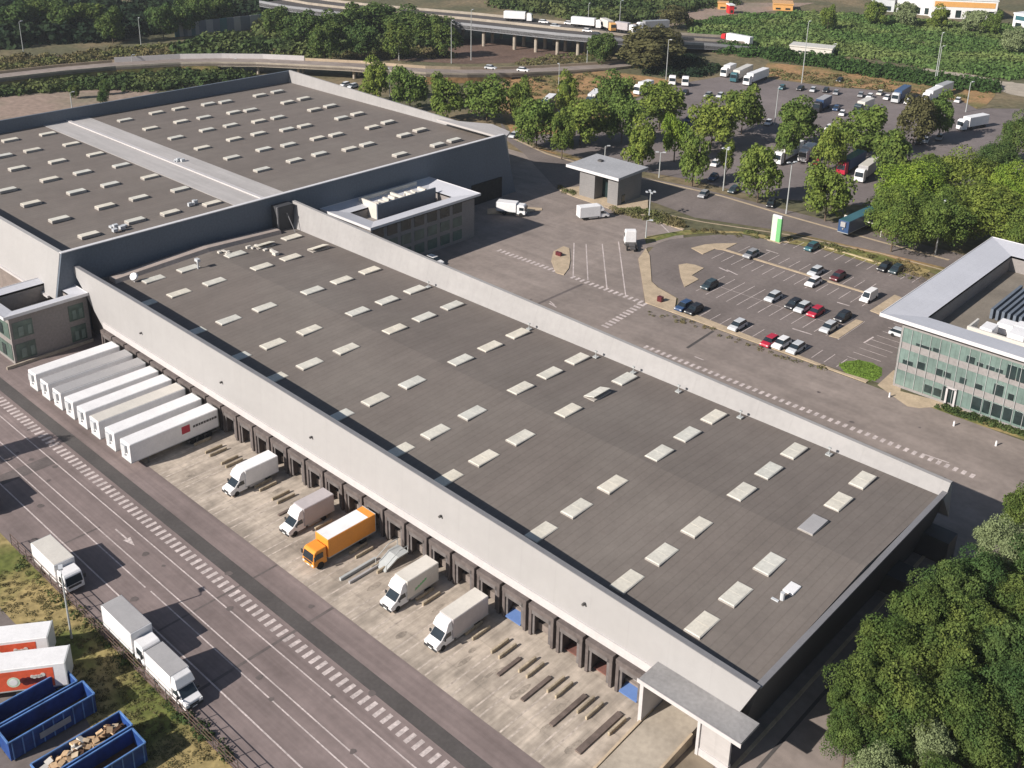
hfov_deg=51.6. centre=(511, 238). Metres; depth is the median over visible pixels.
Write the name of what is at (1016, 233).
tree
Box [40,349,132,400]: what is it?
semi trailer
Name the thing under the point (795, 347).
parked car
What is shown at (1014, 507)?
tree
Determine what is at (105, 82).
tree
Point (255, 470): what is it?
box van
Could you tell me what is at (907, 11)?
tree
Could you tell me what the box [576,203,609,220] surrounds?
box van
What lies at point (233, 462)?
wheel guide
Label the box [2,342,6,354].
window
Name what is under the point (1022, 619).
tree
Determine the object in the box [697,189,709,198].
parked car
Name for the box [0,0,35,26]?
tree
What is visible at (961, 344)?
office building
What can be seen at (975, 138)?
lorry park
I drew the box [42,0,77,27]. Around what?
tree
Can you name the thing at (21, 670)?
semi trailer
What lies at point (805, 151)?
articulated lorry
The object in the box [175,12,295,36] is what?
noise barrier
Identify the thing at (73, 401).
semi trailer
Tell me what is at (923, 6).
commercial building
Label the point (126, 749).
skip container
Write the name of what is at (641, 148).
tree
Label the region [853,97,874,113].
articulated lorry
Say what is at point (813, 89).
parked car
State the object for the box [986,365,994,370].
window
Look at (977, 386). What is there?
window
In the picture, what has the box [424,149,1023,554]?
yard
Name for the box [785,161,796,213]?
street lamp
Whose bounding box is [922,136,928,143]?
parked car
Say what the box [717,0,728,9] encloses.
commercial building
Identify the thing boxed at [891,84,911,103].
articulated lorry
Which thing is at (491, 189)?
gate door
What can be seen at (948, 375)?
window
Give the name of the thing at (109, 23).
tree
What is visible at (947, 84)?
articulated lorry
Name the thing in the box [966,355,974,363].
window
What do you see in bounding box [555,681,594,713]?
wheel guide
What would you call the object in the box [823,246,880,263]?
traffic island
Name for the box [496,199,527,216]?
box truck
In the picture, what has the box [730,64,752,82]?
articulated lorry
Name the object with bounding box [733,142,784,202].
tree
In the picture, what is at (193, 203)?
roof unit
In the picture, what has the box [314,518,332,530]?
wheel guide
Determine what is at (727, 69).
articulated lorry
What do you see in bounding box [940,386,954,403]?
door
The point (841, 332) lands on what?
traffic island
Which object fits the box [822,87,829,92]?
parked car
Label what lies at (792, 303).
parked car
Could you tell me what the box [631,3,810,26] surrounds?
field
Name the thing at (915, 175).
tree
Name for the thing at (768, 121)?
parked car
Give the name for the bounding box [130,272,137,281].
satellite dish
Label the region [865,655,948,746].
tree
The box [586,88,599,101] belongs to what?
articulated lorry
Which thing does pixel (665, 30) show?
tree
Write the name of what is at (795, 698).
kerb
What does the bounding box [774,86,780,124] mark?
street lamp
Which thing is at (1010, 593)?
tree
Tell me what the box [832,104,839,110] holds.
parked car
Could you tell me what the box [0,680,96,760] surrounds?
skip container
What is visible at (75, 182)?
warehouse
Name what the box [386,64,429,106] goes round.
tree
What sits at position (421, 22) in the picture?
tree
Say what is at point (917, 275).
cycle rack
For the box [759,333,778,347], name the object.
parked car
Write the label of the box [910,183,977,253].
tree
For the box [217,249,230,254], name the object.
roof unit
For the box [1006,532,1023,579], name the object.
tree
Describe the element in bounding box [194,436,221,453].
wheel guide
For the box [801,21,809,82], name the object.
street lamp
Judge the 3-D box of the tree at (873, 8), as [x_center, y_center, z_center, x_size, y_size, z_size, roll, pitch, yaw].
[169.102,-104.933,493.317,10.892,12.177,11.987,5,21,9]
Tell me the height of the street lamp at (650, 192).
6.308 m
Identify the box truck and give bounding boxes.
[30,534,85,594]
[100,595,164,666]
[301,505,375,569]
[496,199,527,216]
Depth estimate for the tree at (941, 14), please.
484.64 m
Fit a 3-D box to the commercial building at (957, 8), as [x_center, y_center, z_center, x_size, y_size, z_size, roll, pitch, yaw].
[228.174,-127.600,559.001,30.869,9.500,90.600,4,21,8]
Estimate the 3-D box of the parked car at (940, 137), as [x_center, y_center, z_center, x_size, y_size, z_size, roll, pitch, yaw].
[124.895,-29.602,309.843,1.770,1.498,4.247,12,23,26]
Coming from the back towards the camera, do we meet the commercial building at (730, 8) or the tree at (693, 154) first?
the commercial building at (730, 8)
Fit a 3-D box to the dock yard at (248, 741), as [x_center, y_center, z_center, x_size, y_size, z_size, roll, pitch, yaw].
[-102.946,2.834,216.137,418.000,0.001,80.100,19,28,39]
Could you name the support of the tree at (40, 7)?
on the ground at (1004, 100)
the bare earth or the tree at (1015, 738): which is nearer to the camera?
the tree at (1015, 738)
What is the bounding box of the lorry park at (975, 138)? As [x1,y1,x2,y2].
[519,76,1023,205]
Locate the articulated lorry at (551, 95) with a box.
[541,93,556,110]
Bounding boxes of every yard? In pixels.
[0,329,912,767]
[0,608,89,767]
[1,38,511,69]
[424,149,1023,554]
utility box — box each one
[555,251,561,256]
[657,295,663,301]
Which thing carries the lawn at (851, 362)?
on the car park at (668, 257)
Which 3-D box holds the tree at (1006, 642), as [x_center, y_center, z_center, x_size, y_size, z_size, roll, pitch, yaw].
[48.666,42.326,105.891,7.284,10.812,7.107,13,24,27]
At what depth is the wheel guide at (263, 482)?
141.37 m
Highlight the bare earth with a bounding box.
[0,89,157,119]
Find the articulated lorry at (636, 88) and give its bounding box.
[633,79,653,95]
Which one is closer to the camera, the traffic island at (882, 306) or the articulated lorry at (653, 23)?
the traffic island at (882, 306)
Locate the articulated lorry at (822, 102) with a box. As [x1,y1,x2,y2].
[812,94,831,112]
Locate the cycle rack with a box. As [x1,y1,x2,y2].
[903,269,926,281]
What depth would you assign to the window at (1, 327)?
171.17 m
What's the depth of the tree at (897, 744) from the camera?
95.99 m
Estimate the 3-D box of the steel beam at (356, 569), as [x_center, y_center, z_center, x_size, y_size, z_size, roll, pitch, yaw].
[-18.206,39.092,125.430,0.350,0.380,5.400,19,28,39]
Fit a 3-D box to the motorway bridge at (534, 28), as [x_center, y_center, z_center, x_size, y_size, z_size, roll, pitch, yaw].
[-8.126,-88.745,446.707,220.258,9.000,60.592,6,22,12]
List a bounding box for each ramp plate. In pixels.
[278,508,288,515]
[497,656,520,676]
[520,675,551,701]
[549,693,587,726]
[575,711,622,754]
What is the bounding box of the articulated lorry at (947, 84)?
[935,80,953,97]
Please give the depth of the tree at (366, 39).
397.60 m
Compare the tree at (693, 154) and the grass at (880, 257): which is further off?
the tree at (693, 154)
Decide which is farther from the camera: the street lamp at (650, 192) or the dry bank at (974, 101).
the dry bank at (974, 101)
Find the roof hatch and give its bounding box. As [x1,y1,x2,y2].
[783,581,800,595]
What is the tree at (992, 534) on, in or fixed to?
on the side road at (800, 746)
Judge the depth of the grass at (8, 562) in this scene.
109.34 m
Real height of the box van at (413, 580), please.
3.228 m
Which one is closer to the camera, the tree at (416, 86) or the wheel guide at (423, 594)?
the wheel guide at (423, 594)
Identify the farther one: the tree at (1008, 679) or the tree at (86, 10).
the tree at (86, 10)
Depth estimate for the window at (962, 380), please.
161.84 m
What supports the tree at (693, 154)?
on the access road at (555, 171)
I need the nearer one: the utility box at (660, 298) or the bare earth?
the utility box at (660, 298)
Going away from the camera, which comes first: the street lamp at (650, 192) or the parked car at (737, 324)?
the parked car at (737, 324)
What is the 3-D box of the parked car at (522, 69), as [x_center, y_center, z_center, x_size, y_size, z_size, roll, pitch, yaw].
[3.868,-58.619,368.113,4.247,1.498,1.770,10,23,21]
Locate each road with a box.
[500,121,963,267]
[715,542,1023,767]
[925,68,1023,96]
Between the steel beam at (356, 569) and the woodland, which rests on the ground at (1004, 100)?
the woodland
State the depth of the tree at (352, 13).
431.30 m
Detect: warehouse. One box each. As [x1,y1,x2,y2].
[0,70,515,329]
[74,200,957,720]
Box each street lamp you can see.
[58,564,72,638]
[451,20,453,63]
[645,219,652,237]
[646,190,655,214]
[656,151,665,177]
[666,39,671,77]
[722,147,730,190]
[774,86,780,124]
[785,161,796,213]
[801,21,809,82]
[934,199,945,254]
[935,32,944,76]
[965,81,974,111]
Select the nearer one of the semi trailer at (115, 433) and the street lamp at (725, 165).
the semi trailer at (115, 433)
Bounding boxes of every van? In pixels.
[144,641,202,711]
[222,450,278,496]
[279,488,334,536]
[380,555,438,612]
[424,587,488,652]
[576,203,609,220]
[859,287,877,302]
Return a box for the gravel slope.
[382,42,613,63]
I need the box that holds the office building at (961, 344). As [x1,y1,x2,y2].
[879,236,1023,429]
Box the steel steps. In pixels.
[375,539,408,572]
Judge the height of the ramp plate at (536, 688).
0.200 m
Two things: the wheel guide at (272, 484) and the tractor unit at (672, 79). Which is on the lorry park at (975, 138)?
the tractor unit at (672, 79)
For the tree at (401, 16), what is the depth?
431.81 m
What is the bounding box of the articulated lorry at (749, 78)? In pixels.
[743,67,769,85]
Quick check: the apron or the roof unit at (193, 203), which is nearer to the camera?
the apron
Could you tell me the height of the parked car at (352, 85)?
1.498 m
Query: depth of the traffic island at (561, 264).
216.86 m
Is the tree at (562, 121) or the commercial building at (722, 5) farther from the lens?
the commercial building at (722, 5)
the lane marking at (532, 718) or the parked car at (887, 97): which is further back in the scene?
the parked car at (887, 97)
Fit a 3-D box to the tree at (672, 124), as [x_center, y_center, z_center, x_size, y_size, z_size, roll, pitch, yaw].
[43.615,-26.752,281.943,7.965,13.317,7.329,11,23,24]
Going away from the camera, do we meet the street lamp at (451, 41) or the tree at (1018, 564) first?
the tree at (1018, 564)
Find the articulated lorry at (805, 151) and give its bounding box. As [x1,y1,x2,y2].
[797,142,816,162]
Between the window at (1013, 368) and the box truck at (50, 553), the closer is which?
the box truck at (50, 553)
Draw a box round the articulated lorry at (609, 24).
[600,18,615,31]
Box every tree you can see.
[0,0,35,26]
[23,0,58,24]
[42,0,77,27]
[67,85,79,97]
[72,2,106,23]
[94,5,125,42]
[96,88,108,102]
[98,78,109,92]
[144,2,178,39]
[169,0,200,31]
[184,0,214,19]
[209,0,236,18]
[261,5,292,36]
[281,8,318,40]
[303,8,348,38]
[306,23,340,58]
[335,1,371,34]
[342,19,379,58]
[358,1,396,33]
[358,54,388,96]
[380,20,416,59]
[381,3,418,33]
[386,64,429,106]
[408,11,455,40]
[429,70,468,116]
[430,17,463,57]
[462,72,510,121]
[507,75,533,117]
[513,97,557,148]
[550,107,575,159]
[554,68,578,111]
[560,98,611,145]
[586,32,617,63]
[592,68,635,107]
[602,89,642,143]
[615,25,686,69]
[620,113,655,165]
[638,80,686,130]
[652,23,684,50]
[655,4,694,27]
[660,111,689,160]
[679,128,711,186]
[687,94,740,147]
[716,140,734,183]
[720,83,766,134]
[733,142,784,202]
[775,120,802,163]
[777,94,823,142]
[803,160,857,220]
[810,117,854,167]
[819,702,877,767]
[820,4,837,28]
[821,650,894,734]
[835,104,887,151]
[844,739,911,767]
[853,612,923,674]
[861,710,916,767]
[863,161,957,214]
[863,184,927,251]
[864,0,887,23]
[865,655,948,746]
[871,128,915,174]
[884,580,954,634]
[893,1,919,24]
[896,92,937,144]
[903,714,958,767]
[905,152,952,190]
[905,619,984,694]
[906,556,986,633]
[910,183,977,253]
[918,749,960,767]
[926,3,950,26]
[929,665,1001,758]
[930,88,954,135]
[939,144,1003,202]
[943,703,1018,767]
[944,591,1010,665]
[952,179,1023,243]
[954,542,1009,630]
[960,10,988,31]
[964,610,1023,677]
[972,513,1023,572]
[975,658,1023,732]
[976,132,1022,169]
[979,9,1003,33]
[985,571,1023,621]
[988,159,1023,206]
[997,481,1023,534]
[997,697,1023,767]
[998,206,1023,243]
[999,25,1023,51]
[1001,109,1023,155]
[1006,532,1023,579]
[1018,612,1023,632]
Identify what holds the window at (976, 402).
in the office building at (961, 344)
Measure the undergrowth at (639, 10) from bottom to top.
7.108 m
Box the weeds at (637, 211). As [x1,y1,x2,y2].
[557,185,687,227]
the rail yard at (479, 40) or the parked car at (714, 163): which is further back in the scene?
the rail yard at (479, 40)
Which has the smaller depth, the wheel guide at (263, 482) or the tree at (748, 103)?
the wheel guide at (263, 482)
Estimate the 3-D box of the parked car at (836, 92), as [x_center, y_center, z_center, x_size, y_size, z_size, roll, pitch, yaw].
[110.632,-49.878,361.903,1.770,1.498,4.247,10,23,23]
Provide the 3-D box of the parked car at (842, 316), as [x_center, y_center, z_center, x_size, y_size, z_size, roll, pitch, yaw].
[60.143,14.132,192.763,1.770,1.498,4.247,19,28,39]
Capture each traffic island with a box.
[487,207,541,213]
[551,246,569,274]
[558,186,684,229]
[638,249,868,382]
[679,263,703,286]
[692,243,863,292]
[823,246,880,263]
[829,319,863,338]
[870,295,901,314]
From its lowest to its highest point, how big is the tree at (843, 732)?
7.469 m
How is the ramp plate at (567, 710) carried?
on the apron
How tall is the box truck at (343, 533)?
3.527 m
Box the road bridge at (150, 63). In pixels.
[0,53,661,85]
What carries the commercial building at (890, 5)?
on the ground at (1004, 100)
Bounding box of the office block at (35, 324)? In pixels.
[0,277,93,369]
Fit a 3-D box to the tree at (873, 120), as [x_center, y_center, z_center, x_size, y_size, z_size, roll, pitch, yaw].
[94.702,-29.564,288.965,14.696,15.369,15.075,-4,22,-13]
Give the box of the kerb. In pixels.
[730,555,927,767]
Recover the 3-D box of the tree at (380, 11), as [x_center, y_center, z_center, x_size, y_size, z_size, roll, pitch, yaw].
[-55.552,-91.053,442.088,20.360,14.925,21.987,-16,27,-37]
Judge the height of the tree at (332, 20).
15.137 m
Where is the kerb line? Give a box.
[512,138,949,269]
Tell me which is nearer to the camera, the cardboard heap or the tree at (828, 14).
the cardboard heap
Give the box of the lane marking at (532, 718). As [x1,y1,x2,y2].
[145,443,594,761]
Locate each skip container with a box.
[0,670,77,725]
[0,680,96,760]
[30,711,132,767]
[67,728,147,767]
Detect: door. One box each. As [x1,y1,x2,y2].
[472,177,501,205]
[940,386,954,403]
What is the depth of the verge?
222.18 m
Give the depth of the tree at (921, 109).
299.27 m
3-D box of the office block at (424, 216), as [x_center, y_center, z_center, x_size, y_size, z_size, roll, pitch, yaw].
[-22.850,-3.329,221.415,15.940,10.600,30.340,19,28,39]
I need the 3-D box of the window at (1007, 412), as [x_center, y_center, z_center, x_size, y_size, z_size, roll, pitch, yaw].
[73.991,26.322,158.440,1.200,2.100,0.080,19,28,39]
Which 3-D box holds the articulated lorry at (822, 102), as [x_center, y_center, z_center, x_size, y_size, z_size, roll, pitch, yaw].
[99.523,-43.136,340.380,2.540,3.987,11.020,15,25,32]
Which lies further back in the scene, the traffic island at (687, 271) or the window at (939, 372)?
the traffic island at (687, 271)
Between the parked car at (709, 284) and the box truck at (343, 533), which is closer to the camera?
the box truck at (343, 533)
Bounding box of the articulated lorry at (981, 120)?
[956,113,989,130]
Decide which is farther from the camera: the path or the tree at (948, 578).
the path
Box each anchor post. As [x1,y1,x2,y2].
[736,410,743,418]
[825,447,832,456]
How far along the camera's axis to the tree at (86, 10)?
431.66 m
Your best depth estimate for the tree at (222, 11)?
458.55 m
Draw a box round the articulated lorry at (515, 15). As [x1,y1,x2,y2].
[504,10,532,21]
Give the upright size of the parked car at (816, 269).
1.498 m
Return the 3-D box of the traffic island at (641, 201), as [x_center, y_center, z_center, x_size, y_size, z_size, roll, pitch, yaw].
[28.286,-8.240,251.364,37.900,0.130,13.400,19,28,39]
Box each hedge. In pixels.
[617,52,721,77]
[711,38,1002,92]
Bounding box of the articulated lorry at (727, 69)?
[720,62,736,77]
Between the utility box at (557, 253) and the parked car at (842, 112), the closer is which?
the utility box at (557, 253)
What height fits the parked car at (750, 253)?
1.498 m
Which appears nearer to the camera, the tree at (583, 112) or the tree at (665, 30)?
the tree at (583, 112)
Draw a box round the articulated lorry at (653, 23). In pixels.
[636,19,669,29]
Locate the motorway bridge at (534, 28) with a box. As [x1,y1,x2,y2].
[259,0,757,54]
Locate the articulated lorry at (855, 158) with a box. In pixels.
[836,149,866,175]
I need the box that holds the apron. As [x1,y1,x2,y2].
[141,427,638,767]
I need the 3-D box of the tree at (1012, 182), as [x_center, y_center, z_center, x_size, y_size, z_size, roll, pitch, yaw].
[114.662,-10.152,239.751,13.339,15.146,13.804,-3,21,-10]
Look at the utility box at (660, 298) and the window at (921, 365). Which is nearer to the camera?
the window at (921, 365)
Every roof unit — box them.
[109,223,126,232]
[173,158,184,161]
[187,199,197,206]
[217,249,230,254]
[245,244,262,248]
[263,248,278,255]
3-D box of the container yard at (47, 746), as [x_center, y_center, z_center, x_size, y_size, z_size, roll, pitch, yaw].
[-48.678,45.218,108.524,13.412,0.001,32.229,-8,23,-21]
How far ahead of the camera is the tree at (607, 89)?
322.49 m
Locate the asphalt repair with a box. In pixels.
[0,284,1022,753]
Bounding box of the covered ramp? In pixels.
[593,662,759,767]
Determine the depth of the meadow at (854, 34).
458.48 m
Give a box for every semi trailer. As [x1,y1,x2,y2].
[0,620,55,652]
[0,644,72,694]
[28,341,119,390]
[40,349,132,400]
[52,358,145,410]
[64,366,158,419]
[77,374,171,429]
[89,382,185,439]
[105,393,201,451]
[120,403,218,463]
[837,206,876,235]
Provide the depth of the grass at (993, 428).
159.32 m
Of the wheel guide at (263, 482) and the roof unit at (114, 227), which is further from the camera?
the roof unit at (114, 227)
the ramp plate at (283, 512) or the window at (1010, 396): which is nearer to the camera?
the ramp plate at (283, 512)
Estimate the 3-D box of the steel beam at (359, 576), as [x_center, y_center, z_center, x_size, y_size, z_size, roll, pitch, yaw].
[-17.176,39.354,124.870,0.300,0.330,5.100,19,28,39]
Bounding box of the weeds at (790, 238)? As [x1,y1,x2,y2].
[690,228,928,279]
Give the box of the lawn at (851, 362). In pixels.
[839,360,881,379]
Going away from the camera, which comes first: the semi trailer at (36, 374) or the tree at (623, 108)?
the semi trailer at (36, 374)
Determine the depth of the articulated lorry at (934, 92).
353.65 m
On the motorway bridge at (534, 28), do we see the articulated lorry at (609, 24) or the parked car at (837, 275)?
the articulated lorry at (609, 24)
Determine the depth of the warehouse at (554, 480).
134.05 m
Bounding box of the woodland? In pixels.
[0,0,276,49]
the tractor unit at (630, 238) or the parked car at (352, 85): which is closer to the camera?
the tractor unit at (630, 238)
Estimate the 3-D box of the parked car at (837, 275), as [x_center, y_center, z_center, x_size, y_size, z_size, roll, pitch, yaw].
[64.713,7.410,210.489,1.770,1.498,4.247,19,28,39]
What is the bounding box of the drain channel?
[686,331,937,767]
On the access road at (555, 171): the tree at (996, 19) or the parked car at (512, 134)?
the parked car at (512, 134)
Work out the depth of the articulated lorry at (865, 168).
270.38 m
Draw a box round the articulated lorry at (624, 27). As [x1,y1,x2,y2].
[615,21,636,32]
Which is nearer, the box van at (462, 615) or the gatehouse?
the box van at (462, 615)
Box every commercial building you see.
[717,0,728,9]
[726,3,734,13]
[772,0,793,10]
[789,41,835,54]
[872,0,897,11]
[896,0,929,15]
[928,0,999,19]
[1012,11,1023,27]
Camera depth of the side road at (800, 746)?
105.53 m
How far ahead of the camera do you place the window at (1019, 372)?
155.51 m
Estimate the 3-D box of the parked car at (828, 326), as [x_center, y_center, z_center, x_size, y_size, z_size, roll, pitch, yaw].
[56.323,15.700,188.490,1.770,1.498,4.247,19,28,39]
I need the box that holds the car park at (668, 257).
[648,235,926,382]
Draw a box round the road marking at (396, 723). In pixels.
[0,223,974,767]
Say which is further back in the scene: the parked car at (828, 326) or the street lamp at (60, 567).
the parked car at (828, 326)
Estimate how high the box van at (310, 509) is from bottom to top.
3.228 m
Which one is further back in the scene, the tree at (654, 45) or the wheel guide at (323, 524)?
the tree at (654, 45)
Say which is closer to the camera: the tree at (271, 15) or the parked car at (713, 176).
the parked car at (713, 176)
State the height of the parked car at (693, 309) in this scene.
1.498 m
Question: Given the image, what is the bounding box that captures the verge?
[535,147,944,273]
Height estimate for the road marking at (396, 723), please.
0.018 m
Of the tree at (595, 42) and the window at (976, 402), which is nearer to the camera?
the window at (976, 402)
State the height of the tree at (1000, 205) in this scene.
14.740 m
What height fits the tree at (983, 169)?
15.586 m
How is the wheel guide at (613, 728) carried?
on the apron
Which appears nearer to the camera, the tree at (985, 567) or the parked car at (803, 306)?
the tree at (985, 567)
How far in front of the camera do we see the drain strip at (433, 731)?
120.42 m
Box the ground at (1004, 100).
[0,0,1023,767]
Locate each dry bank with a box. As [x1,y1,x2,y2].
[501,71,668,133]
[765,63,994,107]
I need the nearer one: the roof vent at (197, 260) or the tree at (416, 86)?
the roof vent at (197, 260)
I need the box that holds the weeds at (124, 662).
[13,554,234,763]
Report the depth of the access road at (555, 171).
246.97 m
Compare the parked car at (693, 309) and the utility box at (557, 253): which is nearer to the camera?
the parked car at (693, 309)
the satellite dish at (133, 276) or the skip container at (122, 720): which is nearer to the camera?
the skip container at (122, 720)
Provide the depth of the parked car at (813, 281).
206.87 m
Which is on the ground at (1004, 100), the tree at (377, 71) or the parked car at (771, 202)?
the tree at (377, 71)
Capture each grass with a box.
[0,549,225,767]
[645,230,929,276]
[931,407,1023,438]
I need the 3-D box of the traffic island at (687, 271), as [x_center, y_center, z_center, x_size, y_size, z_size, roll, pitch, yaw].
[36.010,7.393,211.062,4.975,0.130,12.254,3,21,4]
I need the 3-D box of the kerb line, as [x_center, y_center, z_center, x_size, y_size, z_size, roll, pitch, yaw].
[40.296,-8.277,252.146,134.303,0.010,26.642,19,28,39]
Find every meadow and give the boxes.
[501,51,983,100]
[685,9,1023,79]
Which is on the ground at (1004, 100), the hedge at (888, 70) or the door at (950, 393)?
the hedge at (888, 70)
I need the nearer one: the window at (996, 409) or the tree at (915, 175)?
the window at (996, 409)
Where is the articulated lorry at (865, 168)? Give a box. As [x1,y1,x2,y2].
[854,156,879,182]
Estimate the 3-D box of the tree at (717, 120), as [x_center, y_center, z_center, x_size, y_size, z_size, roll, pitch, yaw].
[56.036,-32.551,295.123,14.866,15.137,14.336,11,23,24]
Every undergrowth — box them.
[0,41,457,70]
[0,66,255,96]
[168,8,460,56]
[484,0,741,23]
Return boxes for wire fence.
[9,534,244,767]
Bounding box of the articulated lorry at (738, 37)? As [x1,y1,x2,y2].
[721,33,752,43]
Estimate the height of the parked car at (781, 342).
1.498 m
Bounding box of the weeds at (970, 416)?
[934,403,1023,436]
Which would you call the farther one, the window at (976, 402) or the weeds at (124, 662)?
the window at (976, 402)
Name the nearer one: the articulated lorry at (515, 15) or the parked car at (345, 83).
the parked car at (345, 83)
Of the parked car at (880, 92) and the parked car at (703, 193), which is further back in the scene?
the parked car at (880, 92)
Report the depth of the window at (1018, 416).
157.32 m
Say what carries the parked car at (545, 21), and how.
on the motorway bridge at (534, 28)
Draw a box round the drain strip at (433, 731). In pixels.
[0,377,492,767]
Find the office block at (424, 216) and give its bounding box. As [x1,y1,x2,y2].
[319,177,480,254]
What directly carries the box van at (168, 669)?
on the dock yard at (248, 741)
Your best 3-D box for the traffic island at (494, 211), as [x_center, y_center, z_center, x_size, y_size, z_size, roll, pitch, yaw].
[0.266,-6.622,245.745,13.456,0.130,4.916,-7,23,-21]
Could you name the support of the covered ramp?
on the dock yard at (248, 741)
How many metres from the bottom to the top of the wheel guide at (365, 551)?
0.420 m
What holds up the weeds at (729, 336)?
on the yard at (556, 223)
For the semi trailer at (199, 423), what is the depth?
147.48 m
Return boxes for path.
[878,370,966,412]
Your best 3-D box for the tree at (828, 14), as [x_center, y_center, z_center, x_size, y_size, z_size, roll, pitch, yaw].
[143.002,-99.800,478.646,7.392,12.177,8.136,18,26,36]
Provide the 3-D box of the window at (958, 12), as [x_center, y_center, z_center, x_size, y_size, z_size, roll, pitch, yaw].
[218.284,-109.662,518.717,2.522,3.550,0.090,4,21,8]
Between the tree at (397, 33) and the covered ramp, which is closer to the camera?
the covered ramp
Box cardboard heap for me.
[40,723,121,767]
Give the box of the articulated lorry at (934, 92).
[922,85,943,101]
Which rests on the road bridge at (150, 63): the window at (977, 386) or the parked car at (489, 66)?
the parked car at (489, 66)
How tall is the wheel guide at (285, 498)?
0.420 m
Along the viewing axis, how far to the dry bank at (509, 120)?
369.37 m
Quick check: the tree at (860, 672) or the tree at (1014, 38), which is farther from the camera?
the tree at (1014, 38)
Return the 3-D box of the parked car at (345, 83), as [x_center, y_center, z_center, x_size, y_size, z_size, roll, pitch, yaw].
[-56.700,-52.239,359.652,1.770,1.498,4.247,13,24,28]
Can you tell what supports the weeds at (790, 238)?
on the grass at (880, 257)
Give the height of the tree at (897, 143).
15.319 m
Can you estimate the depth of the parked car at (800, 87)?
366.19 m
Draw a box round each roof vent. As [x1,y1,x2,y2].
[194,258,200,268]
[771,591,784,601]
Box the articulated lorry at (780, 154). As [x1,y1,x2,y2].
[773,140,803,165]
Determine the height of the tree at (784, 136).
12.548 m
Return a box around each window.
[0,322,3,333]
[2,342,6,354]
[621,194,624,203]
[902,359,912,365]
[916,343,930,349]
[917,361,924,369]
[924,384,932,393]
[933,387,940,396]
[935,368,942,376]
[943,371,950,378]
[955,10,960,17]
[959,377,966,384]
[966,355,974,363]
[971,396,981,410]
[974,383,982,389]
[982,400,990,413]
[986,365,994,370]
[990,403,1002,417]
[992,383,1003,396]
[1002,407,1012,421]
[1005,364,1016,379]
[1007,393,1013,400]
[1013,411,1023,426]
[1016,368,1023,382]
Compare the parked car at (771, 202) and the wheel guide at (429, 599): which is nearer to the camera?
the wheel guide at (429, 599)
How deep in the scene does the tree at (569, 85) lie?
321.40 m
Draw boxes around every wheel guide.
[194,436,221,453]
[209,447,237,464]
[225,458,242,467]
[254,477,271,487]
[259,481,289,500]
[277,493,294,503]
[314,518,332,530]
[349,542,366,554]
[355,546,378,567]
[376,563,394,573]
[415,587,433,600]
[422,591,440,605]
[464,620,482,634]
[498,643,535,672]
[526,661,564,692]
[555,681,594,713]
[585,701,625,735]
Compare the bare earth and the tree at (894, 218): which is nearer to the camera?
the tree at (894, 218)
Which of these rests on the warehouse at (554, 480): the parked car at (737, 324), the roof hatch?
the roof hatch
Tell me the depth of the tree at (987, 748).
96.19 m
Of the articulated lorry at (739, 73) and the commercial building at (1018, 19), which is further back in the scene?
the commercial building at (1018, 19)
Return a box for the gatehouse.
[566,154,647,205]
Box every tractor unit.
[624,229,637,250]
[668,75,675,84]
[681,76,688,86]
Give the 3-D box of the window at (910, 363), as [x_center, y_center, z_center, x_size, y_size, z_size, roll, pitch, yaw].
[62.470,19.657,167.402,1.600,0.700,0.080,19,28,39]
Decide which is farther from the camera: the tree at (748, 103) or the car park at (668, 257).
the tree at (748, 103)
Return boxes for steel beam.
[339,556,376,580]
[348,563,378,583]
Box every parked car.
[340,81,349,85]
[347,82,358,88]
[426,254,443,263]
[484,64,496,69]
[508,131,518,138]
[517,67,529,71]
[539,19,548,23]
[582,28,592,32]
[674,298,693,311]
[684,116,691,122]
[684,302,703,315]
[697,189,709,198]
[700,278,718,290]
[707,172,718,180]
[710,158,719,166]
[727,184,739,193]
[727,317,747,331]
[742,248,759,258]
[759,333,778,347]
[764,118,772,125]
[764,290,782,302]
[766,198,775,207]
[771,335,791,349]
[778,84,785,89]
[784,297,802,309]
[785,339,805,354]
[793,300,811,313]
[796,85,804,90]
[803,240,819,251]
[804,275,821,287]
[806,304,824,317]
[807,265,823,275]
[809,86,816,92]
[819,319,838,333]
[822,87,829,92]
[829,269,846,281]
[832,89,838,94]
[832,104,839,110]
[833,309,851,322]
[838,109,845,115]
[857,91,863,97]
[876,89,883,95]
[876,260,892,272]
[883,94,890,99]
[888,262,904,274]
[888,326,901,336]
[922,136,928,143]
[935,133,942,140]
[954,97,961,102]
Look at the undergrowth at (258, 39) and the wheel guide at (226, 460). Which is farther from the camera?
the undergrowth at (258, 39)
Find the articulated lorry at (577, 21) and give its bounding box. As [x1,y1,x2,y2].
[571,16,601,28]
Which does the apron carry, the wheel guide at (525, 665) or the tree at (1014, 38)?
the wheel guide at (525, 665)
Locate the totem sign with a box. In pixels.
[768,214,782,243]
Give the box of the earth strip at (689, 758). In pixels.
[671,742,713,767]
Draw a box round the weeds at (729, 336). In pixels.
[648,311,826,369]
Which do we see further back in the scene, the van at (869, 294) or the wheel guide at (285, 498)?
the van at (869, 294)

